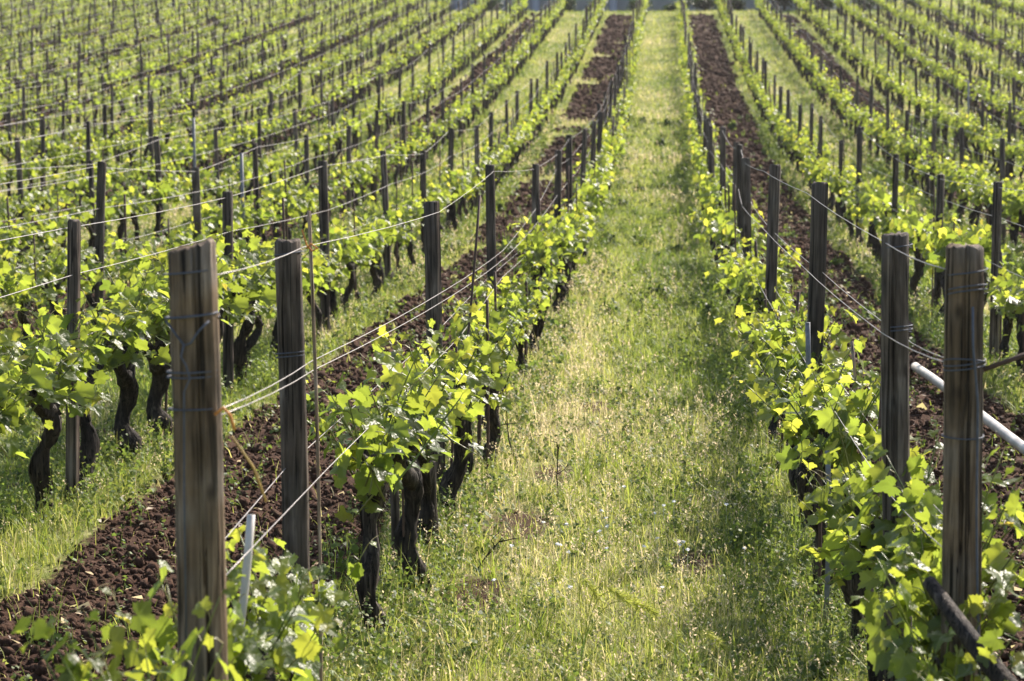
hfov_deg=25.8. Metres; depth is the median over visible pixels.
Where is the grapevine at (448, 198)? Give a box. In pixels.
[418,185,455,240]
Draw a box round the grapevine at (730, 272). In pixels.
[726,263,763,340]
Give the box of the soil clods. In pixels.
[0,12,1023,680]
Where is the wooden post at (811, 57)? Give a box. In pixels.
[810,41,812,89]
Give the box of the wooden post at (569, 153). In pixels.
[566,135,572,213]
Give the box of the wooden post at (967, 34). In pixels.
[966,23,968,68]
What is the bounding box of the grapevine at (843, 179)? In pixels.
[834,169,863,228]
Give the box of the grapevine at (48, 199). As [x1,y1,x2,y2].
[14,183,67,237]
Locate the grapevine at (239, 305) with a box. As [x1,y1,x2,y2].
[163,230,263,341]
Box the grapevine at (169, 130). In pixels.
[155,117,183,157]
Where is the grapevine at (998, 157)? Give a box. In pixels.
[993,138,1013,181]
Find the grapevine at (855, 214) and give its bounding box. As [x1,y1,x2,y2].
[846,201,869,246]
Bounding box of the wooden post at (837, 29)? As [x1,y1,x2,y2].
[836,16,838,52]
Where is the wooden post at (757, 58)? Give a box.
[756,51,758,75]
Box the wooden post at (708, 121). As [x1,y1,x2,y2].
[706,118,711,168]
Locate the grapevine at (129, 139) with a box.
[111,124,142,175]
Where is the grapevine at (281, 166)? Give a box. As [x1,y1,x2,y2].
[270,157,295,187]
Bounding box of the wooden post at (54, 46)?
[53,33,55,76]
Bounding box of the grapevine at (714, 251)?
[712,218,724,255]
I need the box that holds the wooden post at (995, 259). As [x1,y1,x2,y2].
[989,181,1001,362]
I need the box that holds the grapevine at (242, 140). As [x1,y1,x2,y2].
[228,119,254,160]
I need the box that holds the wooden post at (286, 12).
[285,0,286,32]
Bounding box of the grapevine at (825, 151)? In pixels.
[805,138,832,181]
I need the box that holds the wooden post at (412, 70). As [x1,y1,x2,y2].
[411,60,414,111]
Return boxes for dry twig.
[474,531,518,571]
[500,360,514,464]
[551,441,568,493]
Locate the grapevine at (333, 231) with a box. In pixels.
[304,214,357,317]
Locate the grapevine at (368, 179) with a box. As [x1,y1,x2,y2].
[356,161,375,209]
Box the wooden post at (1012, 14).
[1011,2,1013,37]
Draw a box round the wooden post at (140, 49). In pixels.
[139,43,141,56]
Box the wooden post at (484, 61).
[483,54,485,108]
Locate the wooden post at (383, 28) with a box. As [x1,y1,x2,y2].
[382,14,384,50]
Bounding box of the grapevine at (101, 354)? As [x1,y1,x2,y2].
[12,284,156,494]
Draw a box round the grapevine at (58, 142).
[49,134,66,167]
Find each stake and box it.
[6,197,11,251]
[33,233,37,339]
[57,194,59,253]
[115,135,116,190]
[123,194,126,287]
[139,134,141,201]
[164,333,168,411]
[167,219,169,245]
[234,514,254,651]
[252,173,255,236]
[282,198,284,238]
[284,160,287,239]
[328,147,329,203]
[339,143,341,218]
[353,186,355,302]
[375,133,376,203]
[382,374,400,577]
[396,177,397,273]
[412,161,412,213]
[439,147,440,189]
[450,347,457,465]
[457,177,458,234]
[461,138,465,220]
[467,152,468,207]
[486,300,488,472]
[493,271,497,413]
[524,273,527,376]
[538,198,541,311]
[567,166,568,260]
[576,183,576,267]
[590,146,595,238]
[713,140,714,177]
[724,169,726,212]
[728,185,730,255]
[734,184,735,310]
[754,241,757,265]
[764,289,768,383]
[777,306,779,443]
[779,292,799,452]
[816,377,818,486]
[817,449,821,612]
[843,136,843,196]
[875,381,880,482]
[931,186,934,321]
[952,138,954,209]
[987,188,988,231]
[999,252,1001,360]
[1022,299,1023,381]
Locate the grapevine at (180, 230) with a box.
[160,214,207,247]
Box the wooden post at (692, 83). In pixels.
[690,76,693,103]
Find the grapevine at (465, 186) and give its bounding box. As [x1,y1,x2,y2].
[447,163,480,225]
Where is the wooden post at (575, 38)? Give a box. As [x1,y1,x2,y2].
[575,23,576,66]
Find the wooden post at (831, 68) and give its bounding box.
[830,60,832,112]
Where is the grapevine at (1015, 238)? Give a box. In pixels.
[988,173,1023,250]
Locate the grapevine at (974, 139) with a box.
[967,123,993,165]
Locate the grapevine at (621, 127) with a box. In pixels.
[605,122,624,167]
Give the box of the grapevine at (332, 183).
[317,169,350,219]
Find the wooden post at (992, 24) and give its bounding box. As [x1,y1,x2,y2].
[991,10,993,51]
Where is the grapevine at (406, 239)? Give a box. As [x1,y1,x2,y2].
[393,219,423,272]
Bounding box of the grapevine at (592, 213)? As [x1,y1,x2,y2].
[569,199,600,246]
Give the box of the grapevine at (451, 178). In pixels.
[437,161,469,234]
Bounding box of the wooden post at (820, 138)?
[818,116,822,168]
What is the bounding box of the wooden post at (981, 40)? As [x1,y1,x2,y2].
[980,37,982,77]
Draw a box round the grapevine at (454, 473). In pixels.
[362,303,517,520]
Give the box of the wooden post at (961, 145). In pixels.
[959,127,964,221]
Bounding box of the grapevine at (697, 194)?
[693,173,719,211]
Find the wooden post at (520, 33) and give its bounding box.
[519,22,521,46]
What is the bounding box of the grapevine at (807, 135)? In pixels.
[788,124,816,159]
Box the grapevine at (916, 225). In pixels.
[896,202,960,303]
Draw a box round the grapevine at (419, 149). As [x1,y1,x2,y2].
[406,137,427,170]
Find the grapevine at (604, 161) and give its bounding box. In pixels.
[588,158,617,183]
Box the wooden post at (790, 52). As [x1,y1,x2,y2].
[789,17,791,60]
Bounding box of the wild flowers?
[464,485,745,587]
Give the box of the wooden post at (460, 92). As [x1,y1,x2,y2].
[460,78,463,133]
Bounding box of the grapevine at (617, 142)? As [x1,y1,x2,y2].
[603,129,624,158]
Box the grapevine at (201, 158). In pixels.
[187,137,218,172]
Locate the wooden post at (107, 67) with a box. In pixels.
[106,48,109,92]
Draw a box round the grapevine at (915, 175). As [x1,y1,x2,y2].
[909,160,920,192]
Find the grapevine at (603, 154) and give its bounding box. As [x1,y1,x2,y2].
[577,145,612,201]
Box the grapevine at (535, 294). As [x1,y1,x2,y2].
[509,276,552,383]
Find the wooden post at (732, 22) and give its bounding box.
[731,13,733,40]
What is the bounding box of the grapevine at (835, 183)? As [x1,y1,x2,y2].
[826,164,851,216]
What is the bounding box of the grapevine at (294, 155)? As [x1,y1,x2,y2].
[271,147,303,187]
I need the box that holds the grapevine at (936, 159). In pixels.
[928,150,956,191]
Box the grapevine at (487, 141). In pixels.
[479,135,511,188]
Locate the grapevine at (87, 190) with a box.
[65,165,110,218]
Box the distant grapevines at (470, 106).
[0,0,1023,335]
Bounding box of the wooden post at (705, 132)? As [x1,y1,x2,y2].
[703,115,706,156]
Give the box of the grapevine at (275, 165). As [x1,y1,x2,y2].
[251,150,282,190]
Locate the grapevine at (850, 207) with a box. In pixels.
[839,188,867,240]
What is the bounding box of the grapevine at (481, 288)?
[467,263,549,393]
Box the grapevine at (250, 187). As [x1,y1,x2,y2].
[234,154,261,205]
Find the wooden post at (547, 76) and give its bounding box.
[545,61,548,116]
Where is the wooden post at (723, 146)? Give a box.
[719,126,725,195]
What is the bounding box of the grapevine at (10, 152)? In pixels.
[0,132,26,172]
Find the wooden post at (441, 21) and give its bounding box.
[440,9,442,44]
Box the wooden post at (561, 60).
[560,52,562,95]
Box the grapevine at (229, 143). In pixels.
[218,131,240,166]
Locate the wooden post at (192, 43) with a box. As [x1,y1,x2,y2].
[191,31,193,68]
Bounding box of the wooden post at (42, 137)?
[40,116,45,190]
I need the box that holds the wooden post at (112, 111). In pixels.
[110,85,113,142]
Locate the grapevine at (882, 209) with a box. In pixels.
[878,206,926,220]
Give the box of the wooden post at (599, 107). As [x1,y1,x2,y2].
[597,104,601,150]
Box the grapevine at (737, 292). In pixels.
[729,257,741,326]
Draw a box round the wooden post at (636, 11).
[636,3,637,20]
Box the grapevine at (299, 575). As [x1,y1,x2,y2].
[226,535,378,680]
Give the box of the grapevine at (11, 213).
[0,193,23,229]
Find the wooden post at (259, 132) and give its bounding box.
[257,119,261,192]
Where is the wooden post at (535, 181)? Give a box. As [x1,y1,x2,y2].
[531,164,539,279]
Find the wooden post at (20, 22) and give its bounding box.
[20,8,21,41]
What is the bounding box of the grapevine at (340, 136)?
[321,117,345,164]
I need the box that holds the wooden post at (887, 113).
[886,98,889,160]
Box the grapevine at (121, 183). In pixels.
[106,156,129,189]
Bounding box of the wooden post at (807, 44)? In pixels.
[805,32,808,78]
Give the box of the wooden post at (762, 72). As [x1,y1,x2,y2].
[760,57,764,111]
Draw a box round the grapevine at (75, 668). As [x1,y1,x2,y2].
[11,574,268,680]
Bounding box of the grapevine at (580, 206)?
[561,199,593,272]
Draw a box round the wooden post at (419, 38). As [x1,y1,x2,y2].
[418,22,421,62]
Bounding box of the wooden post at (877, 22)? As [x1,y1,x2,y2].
[877,4,878,44]
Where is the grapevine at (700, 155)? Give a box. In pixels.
[692,148,719,206]
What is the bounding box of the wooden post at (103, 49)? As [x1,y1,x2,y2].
[102,35,106,78]
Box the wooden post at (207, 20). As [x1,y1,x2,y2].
[206,7,207,43]
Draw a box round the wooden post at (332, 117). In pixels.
[331,97,334,166]
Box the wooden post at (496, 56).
[495,48,497,98]
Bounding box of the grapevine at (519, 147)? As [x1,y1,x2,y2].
[517,130,530,161]
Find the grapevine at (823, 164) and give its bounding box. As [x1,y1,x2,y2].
[814,157,847,205]
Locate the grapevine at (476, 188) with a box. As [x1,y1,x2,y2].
[469,176,483,213]
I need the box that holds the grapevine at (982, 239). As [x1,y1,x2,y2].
[944,217,1014,305]
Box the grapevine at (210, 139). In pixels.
[200,126,223,179]
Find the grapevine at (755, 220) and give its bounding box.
[723,203,763,245]
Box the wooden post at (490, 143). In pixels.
[488,112,492,152]
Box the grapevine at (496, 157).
[479,144,506,177]
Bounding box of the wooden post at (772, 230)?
[762,164,780,385]
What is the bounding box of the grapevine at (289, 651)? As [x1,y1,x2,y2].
[136,523,343,680]
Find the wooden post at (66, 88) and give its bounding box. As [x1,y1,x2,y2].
[65,80,68,126]
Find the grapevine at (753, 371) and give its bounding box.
[742,364,878,553]
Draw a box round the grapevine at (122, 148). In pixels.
[112,134,133,169]
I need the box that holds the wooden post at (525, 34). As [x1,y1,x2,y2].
[525,22,526,56]
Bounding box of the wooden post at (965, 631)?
[922,576,1017,680]
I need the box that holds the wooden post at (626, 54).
[626,42,627,73]
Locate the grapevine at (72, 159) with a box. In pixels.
[58,145,83,190]
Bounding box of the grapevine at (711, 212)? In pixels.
[691,198,731,273]
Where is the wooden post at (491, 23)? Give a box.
[490,9,492,44]
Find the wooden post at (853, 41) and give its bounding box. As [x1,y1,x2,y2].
[851,27,854,68]
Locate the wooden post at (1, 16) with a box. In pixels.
[0,2,1,37]
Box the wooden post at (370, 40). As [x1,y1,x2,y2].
[370,20,371,61]
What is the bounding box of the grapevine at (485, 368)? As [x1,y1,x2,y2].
[396,337,508,493]
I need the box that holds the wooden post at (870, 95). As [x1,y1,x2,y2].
[868,86,872,149]
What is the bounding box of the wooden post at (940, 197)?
[933,174,944,310]
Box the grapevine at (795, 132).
[784,119,808,162]
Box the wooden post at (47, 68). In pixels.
[45,50,49,98]
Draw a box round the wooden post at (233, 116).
[232,106,236,162]
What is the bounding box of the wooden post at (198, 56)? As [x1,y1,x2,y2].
[197,40,199,89]
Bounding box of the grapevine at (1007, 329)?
[984,273,1023,365]
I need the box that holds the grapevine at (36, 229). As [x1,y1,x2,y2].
[1,208,54,268]
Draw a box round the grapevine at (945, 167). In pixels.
[939,156,972,215]
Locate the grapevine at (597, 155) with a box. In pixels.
[588,146,614,205]
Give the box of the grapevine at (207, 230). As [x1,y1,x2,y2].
[181,211,221,241]
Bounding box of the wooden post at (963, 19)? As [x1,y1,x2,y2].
[962,4,964,36]
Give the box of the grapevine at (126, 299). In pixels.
[65,255,170,463]
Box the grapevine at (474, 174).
[458,158,484,216]
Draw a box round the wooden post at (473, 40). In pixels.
[473,23,474,62]
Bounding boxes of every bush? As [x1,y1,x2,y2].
[485,0,504,11]
[552,0,580,11]
[584,0,596,11]
[625,0,652,11]
[662,2,676,11]
[685,0,716,11]
[725,0,746,10]
[769,0,808,10]
[813,0,835,10]
[850,0,876,10]
[899,0,939,8]
[969,0,1015,7]
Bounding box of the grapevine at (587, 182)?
[572,169,612,195]
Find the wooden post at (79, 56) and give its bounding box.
[78,42,80,82]
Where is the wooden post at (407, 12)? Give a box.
[406,2,408,26]
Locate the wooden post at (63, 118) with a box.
[62,100,64,149]
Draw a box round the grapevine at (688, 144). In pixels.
[685,133,702,160]
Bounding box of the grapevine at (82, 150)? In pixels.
[66,136,103,180]
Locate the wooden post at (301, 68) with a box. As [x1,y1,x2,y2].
[300,47,302,99]
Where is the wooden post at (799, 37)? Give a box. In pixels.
[798,28,799,66]
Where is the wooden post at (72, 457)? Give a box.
[65,219,80,500]
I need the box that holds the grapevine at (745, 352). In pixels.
[714,301,836,468]
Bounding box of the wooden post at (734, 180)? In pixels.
[731,142,738,254]
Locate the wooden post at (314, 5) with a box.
[313,2,315,38]
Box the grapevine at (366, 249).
[314,215,383,313]
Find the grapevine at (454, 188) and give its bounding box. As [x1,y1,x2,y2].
[414,175,458,232]
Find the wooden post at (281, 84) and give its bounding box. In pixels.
[280,61,281,110]
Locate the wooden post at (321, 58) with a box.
[320,40,322,73]
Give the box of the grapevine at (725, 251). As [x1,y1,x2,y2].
[714,248,765,323]
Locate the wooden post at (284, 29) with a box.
[283,19,284,46]
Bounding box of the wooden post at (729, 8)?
[729,0,730,34]
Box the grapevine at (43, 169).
[21,146,58,191]
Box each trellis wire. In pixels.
[0,0,332,93]
[0,0,347,107]
[0,0,503,169]
[0,1,511,191]
[0,2,191,49]
[0,3,452,143]
[0,5,419,144]
[0,17,582,240]
[0,20,495,221]
[0,50,567,297]
[1,1,369,113]
[1,5,551,227]
[2,3,409,125]
[2,3,477,190]
[2,6,543,183]
[3,0,239,63]
[3,0,305,88]
[3,0,404,141]
[3,2,468,166]
[3,5,432,163]
[3,8,343,121]
[5,1,222,57]
[5,1,274,78]
[6,0,266,72]
[7,0,388,124]
[14,1,322,100]
[16,38,524,267]
[22,13,593,360]
[217,6,635,274]
[222,7,638,414]
[224,13,634,407]
[225,221,550,538]
[226,30,635,574]
[683,27,941,546]
[684,12,944,268]
[684,23,942,361]
[696,74,943,357]
[717,183,942,514]
[723,8,1023,277]
[732,10,1022,190]
[744,39,1023,226]
[768,0,1022,167]
[768,10,1012,193]
[777,5,1022,145]
[822,4,1021,108]
[843,26,1021,127]
[864,5,1021,92]
[866,2,1020,81]
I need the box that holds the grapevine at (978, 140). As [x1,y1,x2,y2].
[975,131,992,169]
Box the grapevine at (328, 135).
[316,121,339,163]
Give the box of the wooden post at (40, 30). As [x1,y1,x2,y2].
[39,14,41,53]
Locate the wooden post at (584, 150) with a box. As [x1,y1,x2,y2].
[580,129,587,186]
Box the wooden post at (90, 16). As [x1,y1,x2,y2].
[89,3,90,35]
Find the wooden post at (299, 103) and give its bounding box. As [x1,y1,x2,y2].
[298,71,301,140]
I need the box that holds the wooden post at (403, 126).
[401,101,405,181]
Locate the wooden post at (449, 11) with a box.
[449,3,450,20]
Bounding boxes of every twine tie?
[214,407,235,429]
[231,436,266,501]
[301,229,317,251]
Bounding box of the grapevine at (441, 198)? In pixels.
[415,177,450,210]
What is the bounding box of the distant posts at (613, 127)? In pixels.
[0,0,1023,191]
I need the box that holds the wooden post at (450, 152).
[446,128,453,234]
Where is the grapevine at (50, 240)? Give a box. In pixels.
[17,207,73,262]
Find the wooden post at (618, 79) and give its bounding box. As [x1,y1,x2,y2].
[617,65,619,102]
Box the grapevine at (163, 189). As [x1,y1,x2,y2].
[134,165,187,247]
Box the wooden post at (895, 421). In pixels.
[881,231,912,680]
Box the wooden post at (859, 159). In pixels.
[856,126,862,246]
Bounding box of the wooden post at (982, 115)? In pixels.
[980,100,984,163]
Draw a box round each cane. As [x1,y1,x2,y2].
[307,211,322,680]
[467,195,480,334]
[850,341,863,475]
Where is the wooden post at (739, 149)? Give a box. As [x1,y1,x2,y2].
[736,144,742,240]
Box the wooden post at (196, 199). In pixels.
[191,167,201,243]
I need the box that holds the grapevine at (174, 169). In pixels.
[154,154,186,183]
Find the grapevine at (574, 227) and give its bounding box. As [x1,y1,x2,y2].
[562,215,596,290]
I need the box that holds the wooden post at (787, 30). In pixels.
[784,12,788,52]
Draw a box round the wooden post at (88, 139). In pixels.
[86,121,90,221]
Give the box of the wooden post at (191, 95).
[190,83,193,145]
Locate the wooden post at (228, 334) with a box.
[222,191,233,393]
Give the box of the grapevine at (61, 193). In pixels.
[50,183,74,216]
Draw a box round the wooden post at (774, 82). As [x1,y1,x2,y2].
[772,75,775,129]
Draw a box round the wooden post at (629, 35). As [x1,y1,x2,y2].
[628,27,630,49]
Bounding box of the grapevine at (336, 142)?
[335,125,352,158]
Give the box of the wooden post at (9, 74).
[8,60,10,98]
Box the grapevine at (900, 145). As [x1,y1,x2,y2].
[893,127,928,182]
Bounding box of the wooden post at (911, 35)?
[909,23,912,69]
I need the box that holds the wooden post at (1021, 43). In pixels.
[1021,23,1023,69]
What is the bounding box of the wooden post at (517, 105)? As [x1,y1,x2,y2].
[515,91,518,153]
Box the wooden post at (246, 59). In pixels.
[244,26,247,69]
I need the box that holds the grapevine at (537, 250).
[498,215,567,356]
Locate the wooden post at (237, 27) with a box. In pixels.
[236,13,237,48]
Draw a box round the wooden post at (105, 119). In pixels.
[103,104,106,165]
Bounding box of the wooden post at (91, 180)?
[88,160,95,256]
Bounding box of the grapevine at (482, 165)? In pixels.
[464,156,496,199]
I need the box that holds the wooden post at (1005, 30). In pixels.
[1004,19,1006,59]
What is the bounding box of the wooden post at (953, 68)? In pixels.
[952,52,954,101]
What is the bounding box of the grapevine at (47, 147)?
[29,128,61,153]
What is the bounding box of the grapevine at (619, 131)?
[602,124,625,138]
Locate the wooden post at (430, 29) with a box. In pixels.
[428,12,431,52]
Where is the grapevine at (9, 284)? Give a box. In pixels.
[0,244,34,314]
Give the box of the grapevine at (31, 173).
[10,150,49,196]
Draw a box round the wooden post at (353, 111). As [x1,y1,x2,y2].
[352,86,354,147]
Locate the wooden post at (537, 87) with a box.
[535,78,538,129]
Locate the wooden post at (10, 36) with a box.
[10,24,11,59]
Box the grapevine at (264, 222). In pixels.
[244,197,281,241]
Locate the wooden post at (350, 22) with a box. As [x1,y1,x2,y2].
[348,7,351,45]
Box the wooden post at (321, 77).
[319,69,323,126]
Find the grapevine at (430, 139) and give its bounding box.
[415,135,434,149]
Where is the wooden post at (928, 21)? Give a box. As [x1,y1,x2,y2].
[926,7,928,43]
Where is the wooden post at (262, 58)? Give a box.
[261,39,263,88]
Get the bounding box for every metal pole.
[192,118,195,166]
[240,153,244,252]
[966,82,968,155]
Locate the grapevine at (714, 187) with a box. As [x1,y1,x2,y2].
[693,166,732,242]
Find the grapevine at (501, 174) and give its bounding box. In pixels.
[493,136,509,176]
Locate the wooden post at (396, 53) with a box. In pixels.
[395,33,396,80]
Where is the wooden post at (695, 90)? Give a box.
[693,77,697,117]
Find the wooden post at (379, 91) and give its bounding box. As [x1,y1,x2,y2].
[377,74,380,138]
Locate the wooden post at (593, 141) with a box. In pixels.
[589,121,596,175]
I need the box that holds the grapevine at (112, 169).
[75,157,125,182]
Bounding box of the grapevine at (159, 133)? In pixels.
[144,126,166,151]
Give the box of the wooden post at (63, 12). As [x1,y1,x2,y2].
[62,10,65,45]
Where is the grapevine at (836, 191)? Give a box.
[828,160,855,222]
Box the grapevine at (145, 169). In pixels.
[123,149,154,200]
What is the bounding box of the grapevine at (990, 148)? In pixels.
[977,127,1006,172]
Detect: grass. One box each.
[0,0,1023,680]
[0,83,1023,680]
[565,577,661,644]
[657,629,730,663]
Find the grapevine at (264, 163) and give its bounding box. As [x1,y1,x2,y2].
[245,154,273,197]
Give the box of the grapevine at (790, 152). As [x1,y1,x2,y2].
[777,123,802,163]
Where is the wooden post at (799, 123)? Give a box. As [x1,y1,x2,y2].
[797,105,801,173]
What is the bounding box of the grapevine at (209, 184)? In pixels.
[186,167,222,206]
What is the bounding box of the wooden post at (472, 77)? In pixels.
[471,64,474,121]
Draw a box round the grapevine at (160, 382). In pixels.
[92,261,227,444]
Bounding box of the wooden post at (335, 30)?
[334,14,335,52]
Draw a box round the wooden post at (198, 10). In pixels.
[197,0,199,28]
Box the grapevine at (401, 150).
[382,133,411,186]
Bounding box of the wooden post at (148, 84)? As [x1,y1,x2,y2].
[147,74,149,114]
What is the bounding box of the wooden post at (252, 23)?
[251,7,253,44]
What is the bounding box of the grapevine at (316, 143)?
[302,128,327,175]
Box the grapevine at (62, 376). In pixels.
[0,297,115,521]
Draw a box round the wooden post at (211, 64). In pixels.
[210,56,212,102]
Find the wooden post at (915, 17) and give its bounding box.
[914,3,916,36]
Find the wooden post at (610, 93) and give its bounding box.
[608,81,612,124]
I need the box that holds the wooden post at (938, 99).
[936,76,939,138]
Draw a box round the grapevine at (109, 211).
[77,189,131,260]
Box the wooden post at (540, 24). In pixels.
[539,9,541,44]
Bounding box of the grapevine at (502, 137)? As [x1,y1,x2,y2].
[485,124,517,177]
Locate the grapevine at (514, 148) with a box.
[501,133,523,169]
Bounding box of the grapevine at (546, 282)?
[518,268,561,341]
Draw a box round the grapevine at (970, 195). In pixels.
[955,169,986,226]
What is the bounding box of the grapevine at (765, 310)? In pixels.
[756,306,798,344]
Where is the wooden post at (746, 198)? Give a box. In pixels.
[741,157,750,342]
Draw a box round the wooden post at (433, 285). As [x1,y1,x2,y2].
[424,201,445,493]
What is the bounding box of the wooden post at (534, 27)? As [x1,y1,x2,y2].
[533,13,534,51]
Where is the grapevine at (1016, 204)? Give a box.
[1002,180,1023,254]
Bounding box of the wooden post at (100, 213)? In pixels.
[94,161,106,324]
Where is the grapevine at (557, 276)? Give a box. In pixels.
[528,255,568,319]
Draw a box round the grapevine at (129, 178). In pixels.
[125,165,142,190]
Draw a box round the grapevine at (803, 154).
[798,148,815,189]
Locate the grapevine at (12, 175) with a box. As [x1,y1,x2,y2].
[0,156,27,205]
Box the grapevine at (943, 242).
[913,213,982,298]
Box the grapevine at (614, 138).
[604,131,623,154]
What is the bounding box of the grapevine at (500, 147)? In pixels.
[479,142,513,177]
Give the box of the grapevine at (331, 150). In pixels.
[324,139,335,161]
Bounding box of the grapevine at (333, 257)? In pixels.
[301,232,358,331]
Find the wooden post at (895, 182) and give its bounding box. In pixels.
[892,154,898,218]
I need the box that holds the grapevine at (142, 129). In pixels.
[132,118,156,160]
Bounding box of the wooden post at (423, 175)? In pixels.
[420,150,425,259]
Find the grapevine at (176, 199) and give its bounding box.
[145,166,191,236]
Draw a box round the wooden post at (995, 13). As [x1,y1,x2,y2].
[995,0,996,28]
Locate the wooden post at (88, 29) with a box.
[88,15,89,50]
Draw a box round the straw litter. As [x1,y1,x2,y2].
[0,118,1023,680]
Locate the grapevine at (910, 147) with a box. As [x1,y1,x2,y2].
[897,128,931,187]
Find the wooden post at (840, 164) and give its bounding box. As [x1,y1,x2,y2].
[837,140,842,225]
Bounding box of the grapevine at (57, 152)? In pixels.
[38,136,75,193]
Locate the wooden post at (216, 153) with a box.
[213,125,219,204]
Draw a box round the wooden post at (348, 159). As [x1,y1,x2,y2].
[346,126,351,213]
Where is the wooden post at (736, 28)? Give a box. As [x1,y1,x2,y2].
[735,15,737,55]
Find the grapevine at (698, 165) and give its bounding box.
[691,150,719,212]
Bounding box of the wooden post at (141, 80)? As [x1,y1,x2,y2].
[140,57,143,112]
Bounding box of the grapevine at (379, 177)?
[374,166,388,196]
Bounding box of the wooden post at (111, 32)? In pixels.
[110,21,113,58]
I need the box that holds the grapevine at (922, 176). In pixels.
[910,161,928,191]
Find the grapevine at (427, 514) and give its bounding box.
[394,365,489,551]
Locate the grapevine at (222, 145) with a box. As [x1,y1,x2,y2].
[199,130,234,175]
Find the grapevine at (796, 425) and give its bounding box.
[731,339,880,600]
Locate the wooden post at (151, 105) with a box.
[150,97,153,132]
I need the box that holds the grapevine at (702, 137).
[693,130,717,146]
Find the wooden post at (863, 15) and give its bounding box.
[862,0,864,30]
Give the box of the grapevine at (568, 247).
[541,205,595,317]
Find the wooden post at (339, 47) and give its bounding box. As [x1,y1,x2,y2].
[338,33,340,78]
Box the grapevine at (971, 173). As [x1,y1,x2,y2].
[957,160,995,226]
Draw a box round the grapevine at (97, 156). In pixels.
[73,135,107,164]
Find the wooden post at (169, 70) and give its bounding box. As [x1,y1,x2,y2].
[168,51,171,100]
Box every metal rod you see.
[401,481,403,584]
[474,301,480,461]
[803,322,810,536]
[823,450,830,620]
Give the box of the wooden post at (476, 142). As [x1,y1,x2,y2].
[474,125,479,210]
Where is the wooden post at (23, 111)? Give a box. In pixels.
[22,86,25,142]
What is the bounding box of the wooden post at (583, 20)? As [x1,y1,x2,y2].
[581,18,584,59]
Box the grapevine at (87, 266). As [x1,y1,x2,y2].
[40,233,99,297]
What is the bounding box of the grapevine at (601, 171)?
[577,161,616,227]
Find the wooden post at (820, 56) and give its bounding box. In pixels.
[819,49,821,97]
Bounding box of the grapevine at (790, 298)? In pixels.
[747,274,807,328]
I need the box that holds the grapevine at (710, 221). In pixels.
[707,200,753,230]
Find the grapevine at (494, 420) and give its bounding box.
[442,295,542,465]
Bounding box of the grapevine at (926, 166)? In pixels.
[915,146,946,198]
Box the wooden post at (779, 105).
[778,86,780,145]
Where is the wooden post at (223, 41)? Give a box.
[222,33,224,79]
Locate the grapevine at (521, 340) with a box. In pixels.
[457,295,539,389]
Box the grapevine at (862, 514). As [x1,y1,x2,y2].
[787,396,942,680]
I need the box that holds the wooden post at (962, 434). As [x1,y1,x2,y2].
[940,242,987,680]
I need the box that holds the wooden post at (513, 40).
[512,32,514,78]
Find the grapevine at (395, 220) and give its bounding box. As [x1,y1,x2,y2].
[360,195,413,277]
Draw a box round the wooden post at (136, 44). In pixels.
[136,27,137,70]
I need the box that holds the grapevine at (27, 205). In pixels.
[5,184,45,224]
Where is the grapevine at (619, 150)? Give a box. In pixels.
[596,130,628,184]
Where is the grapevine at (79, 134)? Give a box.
[66,122,85,153]
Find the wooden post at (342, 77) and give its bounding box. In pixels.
[341,60,344,113]
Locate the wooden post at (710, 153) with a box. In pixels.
[708,125,713,185]
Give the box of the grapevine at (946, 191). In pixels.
[935,170,950,204]
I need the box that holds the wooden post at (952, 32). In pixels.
[949,20,953,59]
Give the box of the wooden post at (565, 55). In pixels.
[564,42,566,87]
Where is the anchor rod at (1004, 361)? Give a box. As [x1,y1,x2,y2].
[983,353,1023,371]
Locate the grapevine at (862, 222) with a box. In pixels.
[857,194,891,262]
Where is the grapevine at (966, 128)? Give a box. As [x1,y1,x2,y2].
[956,117,976,161]
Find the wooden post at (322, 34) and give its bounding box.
[321,21,322,54]
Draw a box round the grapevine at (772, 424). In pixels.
[742,303,806,444]
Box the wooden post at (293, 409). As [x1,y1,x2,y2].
[273,238,309,669]
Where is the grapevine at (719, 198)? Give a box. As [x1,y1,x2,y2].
[707,184,755,262]
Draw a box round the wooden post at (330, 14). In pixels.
[330,0,331,32]
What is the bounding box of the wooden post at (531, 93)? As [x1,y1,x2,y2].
[530,78,532,145]
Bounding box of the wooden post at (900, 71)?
[898,61,901,105]
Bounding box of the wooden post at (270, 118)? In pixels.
[268,91,272,155]
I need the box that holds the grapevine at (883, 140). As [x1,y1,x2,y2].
[875,118,909,170]
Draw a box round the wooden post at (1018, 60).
[1017,51,1019,100]
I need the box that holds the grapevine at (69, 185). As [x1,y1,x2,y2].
[47,161,88,205]
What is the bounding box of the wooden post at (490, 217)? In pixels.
[485,164,496,291]
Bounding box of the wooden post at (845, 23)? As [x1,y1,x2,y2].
[844,16,846,60]
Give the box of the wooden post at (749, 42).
[748,36,750,65]
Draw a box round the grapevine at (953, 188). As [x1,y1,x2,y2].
[940,161,976,225]
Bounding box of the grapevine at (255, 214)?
[221,190,274,266]
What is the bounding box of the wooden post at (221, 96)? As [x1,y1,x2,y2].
[219,76,222,135]
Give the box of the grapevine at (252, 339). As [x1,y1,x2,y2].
[234,281,275,372]
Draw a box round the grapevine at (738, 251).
[712,237,801,351]
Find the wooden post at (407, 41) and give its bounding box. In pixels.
[406,28,408,70]
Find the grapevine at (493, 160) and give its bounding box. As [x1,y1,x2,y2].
[473,151,502,198]
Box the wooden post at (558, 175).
[553,150,561,290]
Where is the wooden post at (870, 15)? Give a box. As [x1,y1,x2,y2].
[869,3,870,35]
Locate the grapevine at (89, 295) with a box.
[82,246,130,324]
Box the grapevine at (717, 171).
[693,160,732,181]
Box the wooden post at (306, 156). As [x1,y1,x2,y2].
[304,134,309,235]
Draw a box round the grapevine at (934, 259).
[913,226,959,321]

